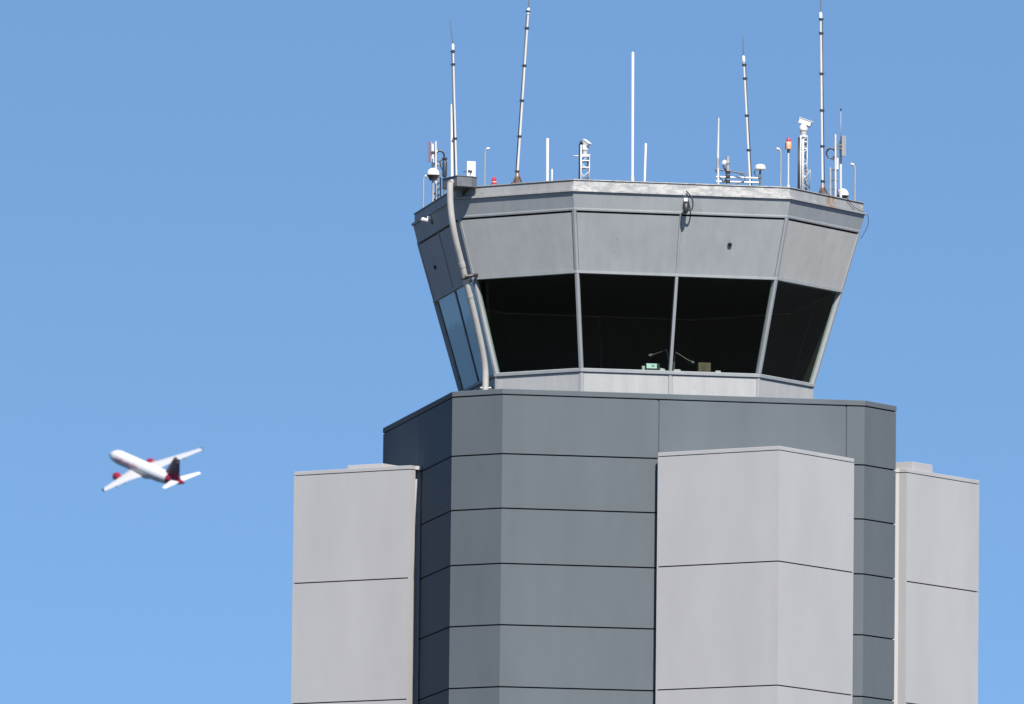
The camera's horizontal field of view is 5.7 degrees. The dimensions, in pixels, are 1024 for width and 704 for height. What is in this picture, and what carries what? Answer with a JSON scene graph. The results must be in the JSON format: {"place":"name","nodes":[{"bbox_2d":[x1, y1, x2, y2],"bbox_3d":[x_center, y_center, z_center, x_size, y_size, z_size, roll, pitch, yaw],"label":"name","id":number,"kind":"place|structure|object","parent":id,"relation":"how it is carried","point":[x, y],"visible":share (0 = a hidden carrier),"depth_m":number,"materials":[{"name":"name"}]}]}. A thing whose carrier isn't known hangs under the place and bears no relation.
{"place":"outdoors","nodes":[
{"label":"outdoors","id":0,"kind":"place"},
{"bbox_2d":[102,447,202,491],"bbox_3d":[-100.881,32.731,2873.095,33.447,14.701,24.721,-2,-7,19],"label":"airliner","id":1,"kind":"object","parent":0,"point":[151,468],"visible":1,"depth_m":2874.16,"materials":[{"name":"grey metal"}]},
{"bbox_2d":[437,174,440,198],"bbox_3d":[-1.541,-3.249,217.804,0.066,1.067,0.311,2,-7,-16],"label":"ladder bracket","id":2,"kind":"object","parent":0,"point":[438,188],"visible":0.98,"depth_m":217.94,"materials":[{"name":"metal"}]},
{"bbox_2d":[0,0,1023,703],"label":"sky","id":3,"kind":"structure","parent":0,"point":[208,240],"materials":[{"name":"blue"}]},
{"label":"ground","id":4,"kind":"structure","parent":0,"visible":0},
{"bbox_2d":[291,175,978,703],"bbox_3d":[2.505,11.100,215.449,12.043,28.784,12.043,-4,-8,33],"label":"control tower","id":5,"kind":"structure","parent":4,"relation":"on","point":[559,497],"depth_m":212.66,"materials":[{"name":"grey"}]},
{"bbox_2d":[422,175,427,207],"bbox_3d":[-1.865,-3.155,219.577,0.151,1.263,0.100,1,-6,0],"label":"gooseneck lamp","id":6,"kind":"object","parent":5,"relation":"on","point":[425,176],"visible":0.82,"depth_m":219.59,"materials":[{"name":"metal"}]},
{"bbox_2d":[421,216,432,223],"bbox_3d":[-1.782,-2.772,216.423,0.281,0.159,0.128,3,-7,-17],"label":"security camera","id":7,"kind":"object","parent":5,"relation":"attached to","point":[427,219],"visible":1,"depth_m":216.39,"materials":[{"name":"grey paint"}]},
{"bbox_2d":[426,168,439,201],"bbox_3d":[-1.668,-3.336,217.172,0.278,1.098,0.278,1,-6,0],"label":"dome camera","id":8,"kind":"object","parent":5,"relation":"on","point":[433,174],"visible":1,"depth_m":217.14,"materials":[{"name":"grey paint"}]},
{"bbox_2d":[428,141,444,200],"bbox_3d":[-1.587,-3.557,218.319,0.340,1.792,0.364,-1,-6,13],"label":"panel mast","id":9,"kind":"object","parent":5,"relation":"on","point":[432,153],"visible":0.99,"depth_m":218.29,"materials":[{"name":"white metal"}]},
{"bbox_2d":[442,157,446,194],"bbox_3d":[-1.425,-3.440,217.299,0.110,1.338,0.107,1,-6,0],"label":"whip housing","id":10,"kind":"object","parent":5,"relation":"on","point":[444,168],"visible":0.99,"depth_m":217.31,"materials":[{"name":"black metal"}]},
{"bbox_2d":[450,104,453,176],"bbox_3d":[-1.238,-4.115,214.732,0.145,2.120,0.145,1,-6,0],"label":"stick antenna","id":11,"kind":"object","parent":5,"relation":"on","point":[451,145],"visible":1,"depth_m":214.74,"materials":[{"name":"grey paint"}]},
{"bbox_2d":[450,22,456,175],"bbox_3d":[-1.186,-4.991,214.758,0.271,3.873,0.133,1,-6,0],"label":"whip mast","id":12,"kind":"object","parent":5,"relation":"on","point":[454,112],"visible":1,"depth_m":214.75,"materials":[{"name":"metal"}]},
{"bbox_2d":[463,161,475,176],"bbox_3d":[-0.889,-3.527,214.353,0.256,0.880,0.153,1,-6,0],"label":"box antenna","id":13,"kind":"object","parent":5,"relation":"on","point":[470,168],"visible":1,"depth_m":214.34,"materials":[{"name":"grey paint"}]},
{"bbox_2d":[484,147,489,184],"bbox_3d":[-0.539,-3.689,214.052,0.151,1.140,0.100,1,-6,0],"label":"gooseneck lamp","id":14,"kind":"object","parent":5,"relation":"on","point":[487,148],"visible":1,"depth_m":214.06,"materials":[{"name":"metal"}]},
{"bbox_2d":[491,177,496,184],"bbox_3d":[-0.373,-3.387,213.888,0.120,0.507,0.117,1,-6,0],"label":"obstruction light","id":15,"kind":"object","parent":5,"relation":"on","point":[493,182],"visible":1,"depth_m":213.86,"materials":[{"name":"plastic"}]},
{"bbox_2d":[511,0,529,182],"bbox_3d":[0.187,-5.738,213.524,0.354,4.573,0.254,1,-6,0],"label":"whip mast","id":16,"kind":"object","parent":5,"relation":"on","point":[517,177],"visible":1,"depth_m":213.43,"materials":[{"name":"metal"}]},
{"bbox_2d":[546,138,548,180],"bbox_3d":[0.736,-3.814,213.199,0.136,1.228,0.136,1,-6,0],"label":"stick antenna","id":17,"kind":"object","parent":5,"relation":"on","point":[547,159],"visible":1,"depth_m":213.19,"materials":[{"name":"grey paint"}]},
{"bbox_2d":[573,141,589,178],"bbox_3d":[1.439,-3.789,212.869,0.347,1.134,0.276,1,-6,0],"label":"camera stand","id":18,"kind":"object","parent":5,"relation":"on","point":[580,156],"visible":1,"depth_m":212.80,"materials":[{"name":"metal"}]},
{"bbox_2d":[582,139,591,153],"bbox_3d":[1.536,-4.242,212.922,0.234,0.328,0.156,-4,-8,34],"label":"pan tilt camera","id":19,"kind":"object","parent":18,"relation":"on","point":[586,145],"visible":1,"depth_m":212.88,"materials":[{"name":"grey paint"}]},
{"bbox_2d":[630,52,633,180],"bbox_3d":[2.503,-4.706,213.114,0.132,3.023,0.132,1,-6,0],"label":"stick antenna","id":20,"kind":"object","parent":5,"relation":"on","point":[632,117],"visible":1,"depth_m":213.11,"materials":[{"name":"grey paint"}]},
{"bbox_2d":[643,143,646,181],"bbox_3d":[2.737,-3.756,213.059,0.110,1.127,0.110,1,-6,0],"label":"stick antenna","id":21,"kind":"object","parent":5,"relation":"on","point":[645,157],"visible":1,"depth_m":213.06,"materials":[{"name":"grey paint"}]},
{"bbox_2d":[645,363,659,369],"bbox_3d":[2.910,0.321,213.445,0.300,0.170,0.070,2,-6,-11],"label":"desk display","id":22,"kind":"object","parent":5,"relation":"on","point":[652,366],"visible":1,"depth_m":213.42,"materials":[{"name":"green plastic"}]},
{"bbox_2d":[648,349,668,361],"bbox_3d":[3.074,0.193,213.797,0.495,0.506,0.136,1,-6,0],"label":"desk lamp","id":23,"kind":"object","parent":5,"relation":"on","point":[651,355],"visible":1,"depth_m":213.80,"materials":[{"name":"metal"}]},
{"bbox_2d":[673,352,694,368],"bbox_3d":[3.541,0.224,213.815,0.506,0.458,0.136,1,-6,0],"label":"desk lamp","id":24,"kind":"object","parent":5,"relation":"on","point":[691,362],"visible":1,"depth_m":213.80,"materials":[{"name":"metal"}]},
{"bbox_2d":[683,191,693,213],"bbox_3d":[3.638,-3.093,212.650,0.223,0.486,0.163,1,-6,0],"label":"security camera","id":25,"kind":"object","parent":5,"relation":"attached to","point":[685,208],"visible":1,"depth_m":212.61,"materials":[{"name":"grey paint"}]},
{"bbox_2d":[696,362,710,371],"bbox_3d":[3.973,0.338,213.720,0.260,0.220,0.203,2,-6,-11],"label":"carton","id":26,"kind":"object","parent":5,"relation":"on","point":[702,367],"visible":1,"depth_m":213.63,"materials":[{"name":"brown cardboard"}]},
{"bbox_2d":[715,156,758,184],"bbox_3d":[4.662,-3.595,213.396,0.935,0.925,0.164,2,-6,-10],"label":"antenna rack","id":27,"kind":"object","parent":5,"relation":"on","point":[727,176],"visible":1,"depth_m":213.37,"materials":[{"name":"white metal"}]},
{"bbox_2d":[716,118,718,167],"bbox_3d":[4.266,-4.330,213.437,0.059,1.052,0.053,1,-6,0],"label":"stick antenna","id":28,"kind":"object","parent":27,"relation":"on","point":[717,162],"visible":1,"depth_m":213.40,"materials":[{"name":"metal"}]},
{"bbox_2d":[742,36,751,184],"bbox_3d":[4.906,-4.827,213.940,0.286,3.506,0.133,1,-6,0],"label":"whip mast","id":29,"kind":"object","parent":5,"relation":"on","point":[747,115],"visible":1,"depth_m":213.92,"materials":[{"name":"metal"}]},
{"bbox_2d":[754,164,765,185],"bbox_3d":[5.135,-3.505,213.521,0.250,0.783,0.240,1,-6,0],"label":"satellite antenna","id":30,"kind":"object","parent":5,"relation":"on","point":[760,167],"visible":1,"depth_m":213.50,"materials":[{"name":"grey paint"}]},
{"bbox_2d":[776,148,781,186],"bbox_3d":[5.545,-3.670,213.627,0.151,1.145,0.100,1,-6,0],"label":"gooseneck lamp","id":31,"kind":"object","parent":5,"relation":"on","point":[778,149],"visible":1,"depth_m":213.64,"materials":[{"name":"metal"}]},
{"bbox_2d":[785,137,791,186],"bbox_3d":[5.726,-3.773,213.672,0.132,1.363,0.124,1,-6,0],"label":"beacon","id":32,"kind":"object","parent":5,"relation":"on","point":[788,144],"visible":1,"depth_m":213.68,"materials":[{"name":"orange plastic"}]},
{"bbox_2d":[797,135,810,189],"bbox_3d":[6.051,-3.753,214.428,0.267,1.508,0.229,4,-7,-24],"label":"camera stand","id":33,"kind":"object","parent":5,"relation":"on","point":[802,148],"visible":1,"depth_m":214.37,"materials":[{"name":"metal"}]},
{"bbox_2d":[798,117,813,134],"bbox_3d":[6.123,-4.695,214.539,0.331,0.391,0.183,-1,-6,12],"label":"pan tilt camera","id":34,"kind":"object","parent":33,"relation":"on","point":[804,126],"visible":1,"depth_m":214.49,"materials":[{"name":"grey paint"}]},
{"bbox_2d":[819,0,828,194],"bbox_3d":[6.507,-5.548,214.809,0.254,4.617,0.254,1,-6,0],"label":"whip mast","id":35,"kind":"object","parent":5,"relation":"on","point":[822,190],"visible":1,"depth_m":214.74,"materials":[{"name":"metal"}]},
{"bbox_2d":[826,108,845,197],"bbox_3d":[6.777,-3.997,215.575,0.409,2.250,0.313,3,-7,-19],"label":"panel mast","id":36,"kind":"object","parent":5,"relation":"on","point":[842,146],"visible":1,"depth_m":215.61,"materials":[{"name":"metal"}]},
{"bbox_2d":[837,188,848,198],"bbox_3d":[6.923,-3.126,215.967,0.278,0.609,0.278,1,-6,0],"label":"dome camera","id":37,"kind":"object","parent":5,"relation":"on","point":[845,193],"visible":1,"depth_m":215.89,"materials":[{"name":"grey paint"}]},
{"bbox_2d":[850,163,855,200],"bbox_3d":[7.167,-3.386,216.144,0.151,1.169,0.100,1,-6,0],"label":"gooseneck lamp","id":38,"kind":"object","parent":5,"relation":"on","point":[851,164],"visible":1,"depth_m":216.16,"materials":[{"name":"metal"}]},
{"bbox_2d":[847,198,868,237],"bbox_3d":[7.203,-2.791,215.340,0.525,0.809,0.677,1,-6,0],"label":"loose cable","id":39,"kind":"object","parent":5,"relation":"hanging from","point":[861,211],"visible":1,"depth_m":215.56,"materials":[{"name":"black plastic"}]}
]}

